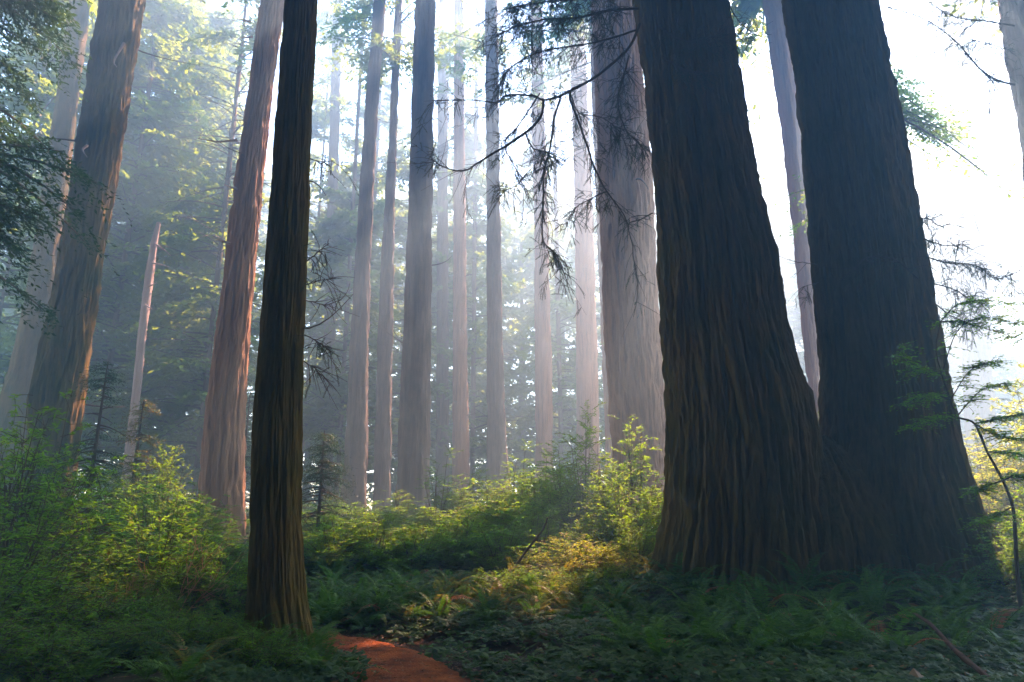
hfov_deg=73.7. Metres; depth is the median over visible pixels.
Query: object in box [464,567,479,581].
sword fern
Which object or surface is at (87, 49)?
conifer tree
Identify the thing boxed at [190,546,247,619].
fern
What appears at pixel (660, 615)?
sword fern
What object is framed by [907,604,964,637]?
sword fern
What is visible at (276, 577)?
redwood tree
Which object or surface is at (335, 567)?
sword fern
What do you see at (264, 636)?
sword fern
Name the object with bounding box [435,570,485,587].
sword fern
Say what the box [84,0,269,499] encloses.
conifer tree
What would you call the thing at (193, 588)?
bare shrub
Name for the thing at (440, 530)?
shrub
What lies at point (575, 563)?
sword fern
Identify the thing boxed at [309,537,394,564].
shrub
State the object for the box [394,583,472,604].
sword fern
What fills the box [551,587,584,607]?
sword fern
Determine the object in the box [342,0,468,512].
redwood tree
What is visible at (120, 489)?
shrub
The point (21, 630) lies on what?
fern
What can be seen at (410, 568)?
sword fern
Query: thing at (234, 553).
shrub
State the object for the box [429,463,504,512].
shrub
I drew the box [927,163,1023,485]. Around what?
conifer tree
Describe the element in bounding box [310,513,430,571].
shrub
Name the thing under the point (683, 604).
sword fern
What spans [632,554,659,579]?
sword fern
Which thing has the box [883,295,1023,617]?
crooked sapling
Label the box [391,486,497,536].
shrub
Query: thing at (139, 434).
spruce sapling
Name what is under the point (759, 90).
sky
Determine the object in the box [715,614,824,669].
sword fern
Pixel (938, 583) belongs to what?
sword fern
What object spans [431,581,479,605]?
sword fern
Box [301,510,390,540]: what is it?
shrub
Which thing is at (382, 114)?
conifer tree
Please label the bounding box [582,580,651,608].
sword fern
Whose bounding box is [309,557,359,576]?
sword fern
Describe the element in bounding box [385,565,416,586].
sword fern
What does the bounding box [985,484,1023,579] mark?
shrub
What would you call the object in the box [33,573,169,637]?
fern
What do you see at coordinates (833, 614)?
sword fern
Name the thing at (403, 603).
sword fern
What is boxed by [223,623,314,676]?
fern
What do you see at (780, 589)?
sword fern
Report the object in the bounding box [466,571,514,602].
sword fern
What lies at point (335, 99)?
redwood tree
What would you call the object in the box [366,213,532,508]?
conifer tree
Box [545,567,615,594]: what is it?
shrub
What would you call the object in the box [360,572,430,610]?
sword fern
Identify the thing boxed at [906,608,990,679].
fallen branch
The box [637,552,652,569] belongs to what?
sword fern
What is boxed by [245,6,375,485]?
conifer tree
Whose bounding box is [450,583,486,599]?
sword fern
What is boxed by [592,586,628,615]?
sword fern
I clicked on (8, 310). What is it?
conifer tree
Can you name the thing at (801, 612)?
sword fern
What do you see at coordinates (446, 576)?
sword fern
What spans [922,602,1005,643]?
sword fern
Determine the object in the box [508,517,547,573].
leaning stick
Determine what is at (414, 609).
sword fern
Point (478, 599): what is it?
sword fern
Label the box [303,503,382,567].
shrub
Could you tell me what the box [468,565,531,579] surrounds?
sword fern
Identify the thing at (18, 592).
fern
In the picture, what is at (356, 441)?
redwood tree
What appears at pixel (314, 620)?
sword fern
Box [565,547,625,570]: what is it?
sword fern
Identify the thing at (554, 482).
shrub
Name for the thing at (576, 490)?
shrub
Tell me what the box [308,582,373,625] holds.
sword fern
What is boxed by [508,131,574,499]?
conifer tree
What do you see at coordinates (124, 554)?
shrub
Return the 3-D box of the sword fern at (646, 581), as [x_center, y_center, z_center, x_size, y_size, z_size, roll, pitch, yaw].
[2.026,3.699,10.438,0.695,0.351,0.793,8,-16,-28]
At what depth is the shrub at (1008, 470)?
15.97 m
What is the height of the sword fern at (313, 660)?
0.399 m
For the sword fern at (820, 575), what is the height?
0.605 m
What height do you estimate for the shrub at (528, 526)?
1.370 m
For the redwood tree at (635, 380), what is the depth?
24.56 m
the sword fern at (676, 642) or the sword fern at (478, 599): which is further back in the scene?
the sword fern at (478, 599)
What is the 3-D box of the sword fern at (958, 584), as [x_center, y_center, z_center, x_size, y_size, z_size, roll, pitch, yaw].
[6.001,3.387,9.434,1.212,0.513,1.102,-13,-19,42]
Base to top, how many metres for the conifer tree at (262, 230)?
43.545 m
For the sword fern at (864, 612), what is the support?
on the ground at (428, 641)
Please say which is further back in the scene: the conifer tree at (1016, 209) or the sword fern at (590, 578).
the conifer tree at (1016, 209)
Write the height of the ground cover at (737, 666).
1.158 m
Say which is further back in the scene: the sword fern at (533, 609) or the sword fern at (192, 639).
the sword fern at (533, 609)
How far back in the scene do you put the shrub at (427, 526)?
17.88 m
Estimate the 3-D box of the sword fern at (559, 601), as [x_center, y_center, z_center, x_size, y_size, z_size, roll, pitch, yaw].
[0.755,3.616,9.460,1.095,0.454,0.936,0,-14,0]
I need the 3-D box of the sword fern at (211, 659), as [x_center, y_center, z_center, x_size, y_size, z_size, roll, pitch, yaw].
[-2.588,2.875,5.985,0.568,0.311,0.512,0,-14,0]
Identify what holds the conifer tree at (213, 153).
on the ground at (428, 641)
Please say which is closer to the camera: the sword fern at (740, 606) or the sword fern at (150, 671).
the sword fern at (150, 671)
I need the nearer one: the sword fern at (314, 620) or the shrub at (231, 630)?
the shrub at (231, 630)
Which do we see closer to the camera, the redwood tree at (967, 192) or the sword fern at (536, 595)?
the sword fern at (536, 595)
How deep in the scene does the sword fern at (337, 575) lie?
11.18 m
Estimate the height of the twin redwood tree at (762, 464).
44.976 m
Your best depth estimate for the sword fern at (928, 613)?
8.55 m
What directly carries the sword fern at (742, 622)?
on the ground at (428, 641)
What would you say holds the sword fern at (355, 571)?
on the ground at (428, 641)
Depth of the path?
7.18 m
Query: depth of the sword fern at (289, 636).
7.50 m
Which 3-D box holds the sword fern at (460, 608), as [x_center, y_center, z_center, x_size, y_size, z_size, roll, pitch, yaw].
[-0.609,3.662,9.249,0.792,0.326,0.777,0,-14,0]
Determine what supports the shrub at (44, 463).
on the ground at (428, 641)
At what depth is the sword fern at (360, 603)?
9.43 m
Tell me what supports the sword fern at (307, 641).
on the ground at (428, 641)
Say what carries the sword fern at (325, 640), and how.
on the ground at (428, 641)
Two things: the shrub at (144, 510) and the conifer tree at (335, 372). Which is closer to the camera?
the shrub at (144, 510)
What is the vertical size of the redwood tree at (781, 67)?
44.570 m
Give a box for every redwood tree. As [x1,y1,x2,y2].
[0,0,134,338]
[0,0,179,513]
[15,0,252,530]
[163,0,243,502]
[196,0,283,541]
[243,0,358,650]
[313,0,363,510]
[316,0,436,526]
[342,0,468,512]
[388,0,456,516]
[390,0,1023,600]
[397,0,475,509]
[408,0,484,507]
[434,0,545,500]
[500,1,574,494]
[501,0,762,106]
[544,21,604,499]
[589,21,612,494]
[591,0,665,525]
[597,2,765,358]
[729,0,819,420]
[879,0,1023,187]
[907,0,1007,483]
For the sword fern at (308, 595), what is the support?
on the ground at (428, 641)
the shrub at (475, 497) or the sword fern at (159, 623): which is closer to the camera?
the sword fern at (159, 623)
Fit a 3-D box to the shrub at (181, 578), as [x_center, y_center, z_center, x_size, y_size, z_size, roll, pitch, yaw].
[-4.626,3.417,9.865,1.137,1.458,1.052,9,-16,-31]
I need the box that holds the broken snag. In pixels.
[120,222,170,516]
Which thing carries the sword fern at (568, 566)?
on the ground at (428, 641)
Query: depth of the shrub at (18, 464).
11.31 m
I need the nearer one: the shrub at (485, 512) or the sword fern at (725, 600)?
the sword fern at (725, 600)
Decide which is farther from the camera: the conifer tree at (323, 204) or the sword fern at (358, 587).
the conifer tree at (323, 204)
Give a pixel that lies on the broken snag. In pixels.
(142, 333)
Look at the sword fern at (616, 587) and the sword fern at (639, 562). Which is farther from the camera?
the sword fern at (639, 562)
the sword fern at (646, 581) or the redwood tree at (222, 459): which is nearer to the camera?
the sword fern at (646, 581)
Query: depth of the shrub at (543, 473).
18.50 m
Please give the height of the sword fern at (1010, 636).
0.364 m
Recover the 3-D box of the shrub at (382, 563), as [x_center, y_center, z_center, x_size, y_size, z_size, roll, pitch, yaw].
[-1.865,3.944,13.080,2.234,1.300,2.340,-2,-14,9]
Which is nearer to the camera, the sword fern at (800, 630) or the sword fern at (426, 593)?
the sword fern at (800, 630)
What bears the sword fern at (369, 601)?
on the ground at (428, 641)
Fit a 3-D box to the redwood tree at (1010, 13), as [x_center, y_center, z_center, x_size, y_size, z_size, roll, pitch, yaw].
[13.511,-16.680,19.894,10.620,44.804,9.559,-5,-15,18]
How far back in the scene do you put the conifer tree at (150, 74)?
41.19 m
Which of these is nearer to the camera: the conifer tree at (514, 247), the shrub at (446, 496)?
the shrub at (446, 496)
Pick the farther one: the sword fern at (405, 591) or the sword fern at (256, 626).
the sword fern at (405, 591)
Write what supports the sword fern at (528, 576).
on the ground at (428, 641)
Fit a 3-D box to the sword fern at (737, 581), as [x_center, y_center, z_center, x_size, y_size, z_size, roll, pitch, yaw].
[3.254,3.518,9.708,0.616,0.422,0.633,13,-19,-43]
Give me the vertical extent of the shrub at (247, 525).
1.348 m
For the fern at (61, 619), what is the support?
on the ground at (428, 641)
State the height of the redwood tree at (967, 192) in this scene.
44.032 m
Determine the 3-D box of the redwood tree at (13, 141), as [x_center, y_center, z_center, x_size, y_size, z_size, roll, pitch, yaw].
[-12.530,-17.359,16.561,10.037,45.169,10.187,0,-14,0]
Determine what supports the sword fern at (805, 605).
on the ground at (428, 641)
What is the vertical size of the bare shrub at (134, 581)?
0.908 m
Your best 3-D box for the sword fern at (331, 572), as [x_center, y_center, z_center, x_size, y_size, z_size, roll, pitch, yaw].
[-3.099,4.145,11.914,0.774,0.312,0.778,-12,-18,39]
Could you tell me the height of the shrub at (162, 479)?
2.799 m
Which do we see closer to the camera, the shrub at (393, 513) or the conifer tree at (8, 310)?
the shrub at (393, 513)
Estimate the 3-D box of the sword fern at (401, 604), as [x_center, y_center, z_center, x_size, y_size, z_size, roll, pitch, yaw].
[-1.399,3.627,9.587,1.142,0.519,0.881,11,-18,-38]
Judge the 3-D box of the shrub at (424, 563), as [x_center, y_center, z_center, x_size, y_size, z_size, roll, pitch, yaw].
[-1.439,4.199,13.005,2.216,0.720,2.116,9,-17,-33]
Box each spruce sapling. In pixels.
[38,358,150,555]
[92,399,164,502]
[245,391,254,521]
[301,430,361,531]
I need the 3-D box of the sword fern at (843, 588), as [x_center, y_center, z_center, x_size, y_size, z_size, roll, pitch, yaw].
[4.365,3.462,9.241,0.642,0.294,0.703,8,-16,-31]
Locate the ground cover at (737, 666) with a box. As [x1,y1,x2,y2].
[0,532,1023,681]
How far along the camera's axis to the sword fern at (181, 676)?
5.69 m
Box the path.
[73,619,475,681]
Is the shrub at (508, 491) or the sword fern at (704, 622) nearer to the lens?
the sword fern at (704, 622)
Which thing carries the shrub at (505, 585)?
on the ground at (428, 641)
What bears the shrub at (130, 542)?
on the ground at (428, 641)
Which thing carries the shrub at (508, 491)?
on the ground at (428, 641)
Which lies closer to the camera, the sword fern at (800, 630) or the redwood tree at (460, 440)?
the sword fern at (800, 630)
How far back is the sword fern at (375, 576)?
11.51 m
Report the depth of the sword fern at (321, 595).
9.94 m
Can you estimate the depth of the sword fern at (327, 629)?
8.24 m
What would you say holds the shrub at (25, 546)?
on the ground at (428, 641)
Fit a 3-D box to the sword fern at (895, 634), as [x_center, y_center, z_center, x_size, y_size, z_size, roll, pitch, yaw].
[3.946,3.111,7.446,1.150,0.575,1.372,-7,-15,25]
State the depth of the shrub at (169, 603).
9.02 m
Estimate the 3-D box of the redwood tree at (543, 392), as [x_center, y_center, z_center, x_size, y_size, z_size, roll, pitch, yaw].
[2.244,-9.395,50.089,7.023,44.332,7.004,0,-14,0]
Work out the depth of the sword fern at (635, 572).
10.39 m
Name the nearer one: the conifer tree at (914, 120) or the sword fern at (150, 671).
the sword fern at (150, 671)
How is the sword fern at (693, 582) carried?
on the ground at (428, 641)
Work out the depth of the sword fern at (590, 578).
10.39 m
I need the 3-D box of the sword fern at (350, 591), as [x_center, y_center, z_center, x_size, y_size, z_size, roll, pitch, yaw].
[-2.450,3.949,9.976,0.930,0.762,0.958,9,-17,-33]
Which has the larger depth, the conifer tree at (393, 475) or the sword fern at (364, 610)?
the conifer tree at (393, 475)
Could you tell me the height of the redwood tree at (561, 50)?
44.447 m
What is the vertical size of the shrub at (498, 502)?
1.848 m
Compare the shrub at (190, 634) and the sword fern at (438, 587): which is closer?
the shrub at (190, 634)
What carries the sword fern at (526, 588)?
on the ground at (428, 641)
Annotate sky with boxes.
[0,0,1023,510]
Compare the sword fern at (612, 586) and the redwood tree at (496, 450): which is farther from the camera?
the redwood tree at (496, 450)
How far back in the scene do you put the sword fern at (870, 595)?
9.05 m
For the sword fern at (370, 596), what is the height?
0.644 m
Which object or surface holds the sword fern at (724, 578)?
on the ground at (428, 641)
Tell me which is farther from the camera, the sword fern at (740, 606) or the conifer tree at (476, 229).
the conifer tree at (476, 229)
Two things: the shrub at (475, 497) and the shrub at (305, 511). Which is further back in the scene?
the shrub at (305, 511)
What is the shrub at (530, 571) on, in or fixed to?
on the ground at (428, 641)
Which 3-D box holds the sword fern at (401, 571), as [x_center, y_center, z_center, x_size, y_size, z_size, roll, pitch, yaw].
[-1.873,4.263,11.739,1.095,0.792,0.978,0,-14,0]
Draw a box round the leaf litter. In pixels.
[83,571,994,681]
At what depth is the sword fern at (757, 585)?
9.01 m
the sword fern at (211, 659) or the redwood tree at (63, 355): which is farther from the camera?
the redwood tree at (63, 355)
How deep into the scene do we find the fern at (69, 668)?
5.75 m
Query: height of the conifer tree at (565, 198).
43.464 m
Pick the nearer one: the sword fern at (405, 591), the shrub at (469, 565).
the sword fern at (405, 591)
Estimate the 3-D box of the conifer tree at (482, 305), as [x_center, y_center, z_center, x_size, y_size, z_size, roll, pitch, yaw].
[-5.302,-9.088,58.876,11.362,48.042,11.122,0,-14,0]
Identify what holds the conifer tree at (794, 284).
on the ground at (428, 641)
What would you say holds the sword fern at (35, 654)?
on the ground at (428, 641)
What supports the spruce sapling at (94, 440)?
on the ground at (428, 641)
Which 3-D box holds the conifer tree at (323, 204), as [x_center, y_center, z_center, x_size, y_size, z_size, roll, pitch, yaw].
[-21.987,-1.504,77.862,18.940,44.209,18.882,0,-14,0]
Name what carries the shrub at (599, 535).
on the ground at (428, 641)
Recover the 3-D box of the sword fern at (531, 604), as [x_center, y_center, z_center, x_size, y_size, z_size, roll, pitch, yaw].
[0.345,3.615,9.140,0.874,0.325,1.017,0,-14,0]
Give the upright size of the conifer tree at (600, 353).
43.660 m
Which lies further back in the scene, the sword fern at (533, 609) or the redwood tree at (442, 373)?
the redwood tree at (442, 373)
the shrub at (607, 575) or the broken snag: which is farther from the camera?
the broken snag
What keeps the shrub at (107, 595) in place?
on the ground at (428, 641)
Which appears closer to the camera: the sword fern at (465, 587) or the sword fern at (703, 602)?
the sword fern at (703, 602)
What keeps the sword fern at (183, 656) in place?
on the ground at (428, 641)
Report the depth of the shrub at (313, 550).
13.41 m
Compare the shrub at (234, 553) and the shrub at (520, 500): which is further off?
the shrub at (520, 500)
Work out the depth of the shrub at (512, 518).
15.49 m
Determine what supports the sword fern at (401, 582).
on the ground at (428, 641)
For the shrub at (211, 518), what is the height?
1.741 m
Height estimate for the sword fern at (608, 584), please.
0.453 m
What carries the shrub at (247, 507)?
on the ground at (428, 641)
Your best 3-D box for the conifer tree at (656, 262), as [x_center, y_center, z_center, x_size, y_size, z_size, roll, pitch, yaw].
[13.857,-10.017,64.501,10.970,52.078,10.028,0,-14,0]
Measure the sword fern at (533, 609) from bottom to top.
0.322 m
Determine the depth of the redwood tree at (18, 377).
30.43 m
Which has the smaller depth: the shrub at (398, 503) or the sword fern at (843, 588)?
the sword fern at (843, 588)
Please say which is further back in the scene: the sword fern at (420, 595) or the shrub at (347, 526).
the shrub at (347, 526)
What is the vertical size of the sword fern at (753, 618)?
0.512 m
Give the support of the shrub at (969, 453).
on the ground at (428, 641)
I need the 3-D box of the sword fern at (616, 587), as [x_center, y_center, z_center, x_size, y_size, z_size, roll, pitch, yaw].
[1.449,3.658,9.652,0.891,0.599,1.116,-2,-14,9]
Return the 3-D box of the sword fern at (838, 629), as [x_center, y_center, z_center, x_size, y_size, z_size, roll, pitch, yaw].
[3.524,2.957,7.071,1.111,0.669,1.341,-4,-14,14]
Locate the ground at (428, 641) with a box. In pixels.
[21,512,1019,681]
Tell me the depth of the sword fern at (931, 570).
10.09 m
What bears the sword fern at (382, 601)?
on the ground at (428, 641)
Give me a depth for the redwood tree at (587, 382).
48.80 m
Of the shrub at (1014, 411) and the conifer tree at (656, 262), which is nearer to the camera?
the shrub at (1014, 411)
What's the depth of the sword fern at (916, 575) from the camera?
9.74 m
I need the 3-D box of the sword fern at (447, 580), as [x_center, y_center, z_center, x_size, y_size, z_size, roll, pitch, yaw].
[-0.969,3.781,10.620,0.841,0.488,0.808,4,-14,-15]
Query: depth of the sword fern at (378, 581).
10.94 m
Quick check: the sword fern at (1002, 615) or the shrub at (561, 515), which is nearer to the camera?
the sword fern at (1002, 615)
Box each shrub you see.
[0,389,124,579]
[0,403,128,591]
[0,421,115,571]
[0,474,118,612]
[0,520,60,605]
[9,487,170,585]
[26,462,158,542]
[41,519,202,587]
[57,453,197,559]
[57,478,243,611]
[72,575,136,617]
[75,464,206,567]
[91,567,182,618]
[119,527,248,618]
[126,608,227,661]
[127,443,225,538]
[129,574,187,618]
[144,482,245,557]
[149,520,249,577]
[153,525,230,617]
[202,615,274,663]
[245,497,249,518]
[245,510,249,532]
[301,495,390,530]
[301,496,375,528]
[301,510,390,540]
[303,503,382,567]
[303,517,417,543]
[304,544,370,571]
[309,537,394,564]
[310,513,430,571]
[322,506,417,539]
[348,489,428,527]
[354,512,468,577]
[360,526,458,552]
[364,506,468,538]
[379,542,485,579]
[382,511,499,552]
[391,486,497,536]
[392,507,519,574]
[398,446,468,524]
[414,536,528,574]
[415,478,534,533]
[427,502,545,542]
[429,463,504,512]
[442,510,550,573]
[465,472,533,516]
[468,567,531,596]
[479,499,588,552]
[480,528,567,567]
[487,507,592,564]
[489,469,565,535]
[490,439,548,516]
[491,564,555,596]
[496,547,567,575]
[508,448,565,527]
[514,467,599,529]
[514,577,584,612]
[515,440,595,530]
[521,491,622,550]
[525,572,595,608]
[526,532,619,577]
[537,400,625,536]
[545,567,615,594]
[557,517,651,561]
[560,469,661,556]
[573,414,664,539]
[575,540,646,577]
[579,561,649,590]
[595,522,657,564]
[616,487,663,548]
[960,522,1023,601]
[962,416,1023,541]
[971,362,1023,532]
[973,466,1023,553]
[974,404,1023,512]
[974,428,1023,548]
[983,495,1023,572]
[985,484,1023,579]
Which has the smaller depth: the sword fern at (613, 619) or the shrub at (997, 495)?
the sword fern at (613, 619)
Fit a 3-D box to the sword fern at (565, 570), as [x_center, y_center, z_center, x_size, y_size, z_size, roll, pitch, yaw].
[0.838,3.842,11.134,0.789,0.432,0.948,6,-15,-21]
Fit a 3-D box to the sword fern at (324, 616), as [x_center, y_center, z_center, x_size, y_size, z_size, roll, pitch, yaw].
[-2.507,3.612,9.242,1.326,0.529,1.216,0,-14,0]
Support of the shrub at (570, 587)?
on the ground at (428, 641)
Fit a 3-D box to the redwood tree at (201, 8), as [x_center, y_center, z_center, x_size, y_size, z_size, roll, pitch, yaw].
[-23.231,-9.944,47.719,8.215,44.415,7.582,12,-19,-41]
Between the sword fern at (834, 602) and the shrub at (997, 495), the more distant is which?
the shrub at (997, 495)
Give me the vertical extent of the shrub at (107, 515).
1.873 m
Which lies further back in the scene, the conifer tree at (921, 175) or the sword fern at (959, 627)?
the conifer tree at (921, 175)
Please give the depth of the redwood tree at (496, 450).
40.06 m
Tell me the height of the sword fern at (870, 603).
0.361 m
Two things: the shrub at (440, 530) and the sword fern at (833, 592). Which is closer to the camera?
the sword fern at (833, 592)
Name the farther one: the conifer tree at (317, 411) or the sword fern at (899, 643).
the conifer tree at (317, 411)
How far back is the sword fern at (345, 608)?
9.37 m
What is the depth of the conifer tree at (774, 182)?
74.04 m
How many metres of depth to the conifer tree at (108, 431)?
69.68 m
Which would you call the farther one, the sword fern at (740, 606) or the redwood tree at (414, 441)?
the redwood tree at (414, 441)
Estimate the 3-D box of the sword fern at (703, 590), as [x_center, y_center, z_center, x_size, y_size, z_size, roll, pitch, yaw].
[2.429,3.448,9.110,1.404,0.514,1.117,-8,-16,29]
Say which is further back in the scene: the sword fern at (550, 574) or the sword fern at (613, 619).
the sword fern at (550, 574)
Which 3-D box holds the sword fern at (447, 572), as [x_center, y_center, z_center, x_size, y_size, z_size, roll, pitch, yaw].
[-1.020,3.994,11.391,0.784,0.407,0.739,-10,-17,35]
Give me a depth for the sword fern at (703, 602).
8.40 m
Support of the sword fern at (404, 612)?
on the ground at (428, 641)
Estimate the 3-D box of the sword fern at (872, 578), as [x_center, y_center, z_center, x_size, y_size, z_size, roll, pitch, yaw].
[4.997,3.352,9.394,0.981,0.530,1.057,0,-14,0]
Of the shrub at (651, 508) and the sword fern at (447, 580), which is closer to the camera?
the sword fern at (447, 580)
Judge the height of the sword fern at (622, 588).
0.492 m
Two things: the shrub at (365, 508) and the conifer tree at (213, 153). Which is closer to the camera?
the shrub at (365, 508)
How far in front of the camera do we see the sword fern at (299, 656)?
6.92 m
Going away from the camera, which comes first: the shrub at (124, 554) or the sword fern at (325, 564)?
the shrub at (124, 554)
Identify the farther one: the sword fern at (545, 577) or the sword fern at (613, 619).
the sword fern at (545, 577)
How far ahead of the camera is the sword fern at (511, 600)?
9.62 m
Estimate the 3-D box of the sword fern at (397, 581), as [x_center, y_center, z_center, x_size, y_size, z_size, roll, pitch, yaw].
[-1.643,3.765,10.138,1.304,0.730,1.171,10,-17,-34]
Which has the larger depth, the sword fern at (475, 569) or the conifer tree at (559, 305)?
the conifer tree at (559, 305)
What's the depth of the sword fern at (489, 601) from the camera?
9.25 m
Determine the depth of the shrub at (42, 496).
9.80 m
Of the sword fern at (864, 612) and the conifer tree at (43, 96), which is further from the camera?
the conifer tree at (43, 96)
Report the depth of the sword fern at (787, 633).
6.57 m
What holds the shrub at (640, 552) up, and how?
on the ground at (428, 641)
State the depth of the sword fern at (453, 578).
10.57 m
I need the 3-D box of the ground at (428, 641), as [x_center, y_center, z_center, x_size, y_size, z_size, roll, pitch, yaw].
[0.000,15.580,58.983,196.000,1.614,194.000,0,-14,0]
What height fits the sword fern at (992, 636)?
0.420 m
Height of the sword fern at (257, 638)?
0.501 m
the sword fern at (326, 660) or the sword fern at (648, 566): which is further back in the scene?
the sword fern at (648, 566)
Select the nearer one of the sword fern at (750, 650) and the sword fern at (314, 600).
the sword fern at (750, 650)
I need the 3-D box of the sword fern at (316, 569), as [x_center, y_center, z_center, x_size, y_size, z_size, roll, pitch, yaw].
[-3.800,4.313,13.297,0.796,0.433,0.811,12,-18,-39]
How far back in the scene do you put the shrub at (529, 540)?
13.46 m
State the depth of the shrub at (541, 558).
11.98 m
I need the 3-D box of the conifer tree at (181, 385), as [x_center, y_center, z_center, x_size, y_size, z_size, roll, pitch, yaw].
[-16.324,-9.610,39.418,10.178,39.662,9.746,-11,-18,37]
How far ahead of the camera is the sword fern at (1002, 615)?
7.62 m
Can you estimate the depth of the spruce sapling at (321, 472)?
19.52 m
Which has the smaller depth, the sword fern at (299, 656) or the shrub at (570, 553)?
the sword fern at (299, 656)
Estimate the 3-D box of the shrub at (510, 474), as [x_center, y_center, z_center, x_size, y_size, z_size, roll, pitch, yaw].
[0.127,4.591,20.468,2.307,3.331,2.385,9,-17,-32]
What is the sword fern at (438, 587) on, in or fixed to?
on the ground at (428, 641)
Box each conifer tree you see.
[0,0,148,454]
[0,0,224,495]
[0,3,168,454]
[0,147,33,390]
[0,155,123,456]
[74,150,209,505]
[77,0,265,497]
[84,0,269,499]
[85,0,307,503]
[93,171,225,503]
[190,172,271,502]
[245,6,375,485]
[245,177,374,509]
[252,30,404,502]
[303,18,435,490]
[303,185,381,499]
[319,144,451,510]
[333,113,484,468]
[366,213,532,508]
[391,0,514,482]
[398,1,531,501]
[450,140,575,496]
[451,2,534,497]
[486,2,604,484]
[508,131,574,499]
[511,167,605,492]
[550,200,605,488]
[565,192,662,467]
[656,233,664,382]
[755,133,819,382]
[774,61,1023,243]
[780,201,807,380]
[910,149,1023,468]
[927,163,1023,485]
[930,259,999,446]
[985,150,1023,477]
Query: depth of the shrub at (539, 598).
9.68 m
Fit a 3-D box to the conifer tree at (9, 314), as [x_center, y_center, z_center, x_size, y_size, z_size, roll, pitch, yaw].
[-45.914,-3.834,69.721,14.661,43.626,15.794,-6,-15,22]
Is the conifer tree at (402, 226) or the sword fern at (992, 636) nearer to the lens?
the sword fern at (992, 636)
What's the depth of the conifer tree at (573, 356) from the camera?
60.28 m
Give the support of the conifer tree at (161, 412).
on the ground at (428, 641)
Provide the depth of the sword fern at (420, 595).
9.70 m
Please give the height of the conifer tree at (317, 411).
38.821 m
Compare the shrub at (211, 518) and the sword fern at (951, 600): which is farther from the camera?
the shrub at (211, 518)
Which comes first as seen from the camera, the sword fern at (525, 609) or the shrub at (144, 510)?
the sword fern at (525, 609)
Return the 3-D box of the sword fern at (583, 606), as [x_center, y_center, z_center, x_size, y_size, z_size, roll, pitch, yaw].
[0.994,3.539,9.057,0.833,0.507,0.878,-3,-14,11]
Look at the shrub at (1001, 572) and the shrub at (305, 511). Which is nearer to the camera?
the shrub at (1001, 572)
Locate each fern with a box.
[0,546,81,636]
[0,560,133,641]
[0,598,81,681]
[0,621,120,681]
[0,630,76,681]
[24,615,181,678]
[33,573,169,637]
[86,640,185,679]
[121,643,237,681]
[129,618,219,655]
[149,628,256,681]
[153,627,231,658]
[186,654,241,678]
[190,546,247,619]
[200,611,306,646]
[213,616,307,646]
[219,625,281,659]
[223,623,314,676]
[273,625,308,654]
[281,629,390,679]
[281,648,323,669]
[285,638,343,661]
[289,626,350,649]
[300,657,346,678]
[304,554,326,573]
[306,583,319,601]
[307,555,352,570]
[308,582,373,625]
[308,583,346,604]
[308,589,372,625]
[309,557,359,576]
[310,577,355,613]
[310,591,342,615]
[311,597,361,621]
[312,568,359,581]
[312,615,342,644]
[314,564,360,591]
[315,620,346,644]
[317,553,354,576]
[322,583,373,607]
[326,576,390,601]
[328,563,379,573]
[329,589,376,626]
[330,594,383,617]
[333,564,367,582]
[338,600,382,632]
[341,591,393,615]
[343,599,406,627]
[345,571,419,618]
[348,566,393,581]
[352,581,407,618]
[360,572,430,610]
[365,567,454,601]
[366,581,441,613]
[367,573,424,589]
[374,594,420,619]
[376,564,423,580]
[379,574,413,590]
[384,600,435,625]
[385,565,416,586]
[387,601,453,626]
[394,558,440,584]
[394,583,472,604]
[403,586,449,611]
[412,584,478,620]
[413,568,439,585]
[418,569,481,590]
[419,584,442,595]
[425,581,464,604]
[429,568,475,591]
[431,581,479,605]
[432,568,472,581]
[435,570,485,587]
[438,571,465,583]
[442,576,485,598]
[442,584,499,613]
[449,598,493,625]
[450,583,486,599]
[454,585,527,627]
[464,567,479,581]
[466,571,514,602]
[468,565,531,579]
[470,592,531,615]
[481,573,528,607]
[493,555,541,573]
[505,597,566,621]
[506,567,556,585]
[508,583,551,599]
[510,595,568,623]
[511,603,547,617]
[519,588,553,608]
[527,557,592,578]
[529,585,599,621]
[533,567,560,591]
[538,566,590,585]
[543,563,580,581]
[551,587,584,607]
[554,585,606,620]
[556,567,602,594]
[559,551,587,574]
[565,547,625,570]
[566,580,649,611]
[570,603,708,663]
[579,597,687,648]
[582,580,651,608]
[584,579,647,607]
[589,579,636,596]
[591,579,645,605]
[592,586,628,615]
[619,562,671,592]
[623,554,650,570]
[624,606,674,630]
[628,573,656,591]
[628,616,732,671]
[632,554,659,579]
[633,552,717,585]
[635,642,717,672]
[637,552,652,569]
[638,577,741,614]
[648,603,752,658]
[656,564,730,596]
[656,589,747,622]
[660,617,744,644]
[664,591,722,622]
[673,571,757,609]
[681,594,754,622]
[689,608,798,659]
[702,614,771,640]
[704,580,787,629]
[707,568,827,612]
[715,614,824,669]
[719,598,805,641]
[723,611,859,664]
[729,576,769,601]
[734,608,826,634]
[740,591,881,664]
[755,565,827,601]
[770,595,851,628]
[771,549,864,590]
[772,580,867,619]
[782,590,884,632]
[788,590,903,647]
[788,611,907,648]
[809,582,850,602]
[814,599,936,644]
[819,585,856,601]
[836,597,876,619]
[840,565,918,607]
[844,622,965,662]
[850,563,921,605]
[859,588,895,615]
[876,600,953,629]
[878,581,988,617]
[898,569,955,598]
[901,555,972,578]
[902,566,999,596]
[902,589,969,609]
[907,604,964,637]
[909,564,999,606]
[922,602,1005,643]
[934,606,1023,643]
[948,618,1023,656]
[962,621,1023,642]
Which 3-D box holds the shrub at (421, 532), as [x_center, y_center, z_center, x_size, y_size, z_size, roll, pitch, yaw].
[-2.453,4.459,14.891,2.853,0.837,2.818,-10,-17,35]

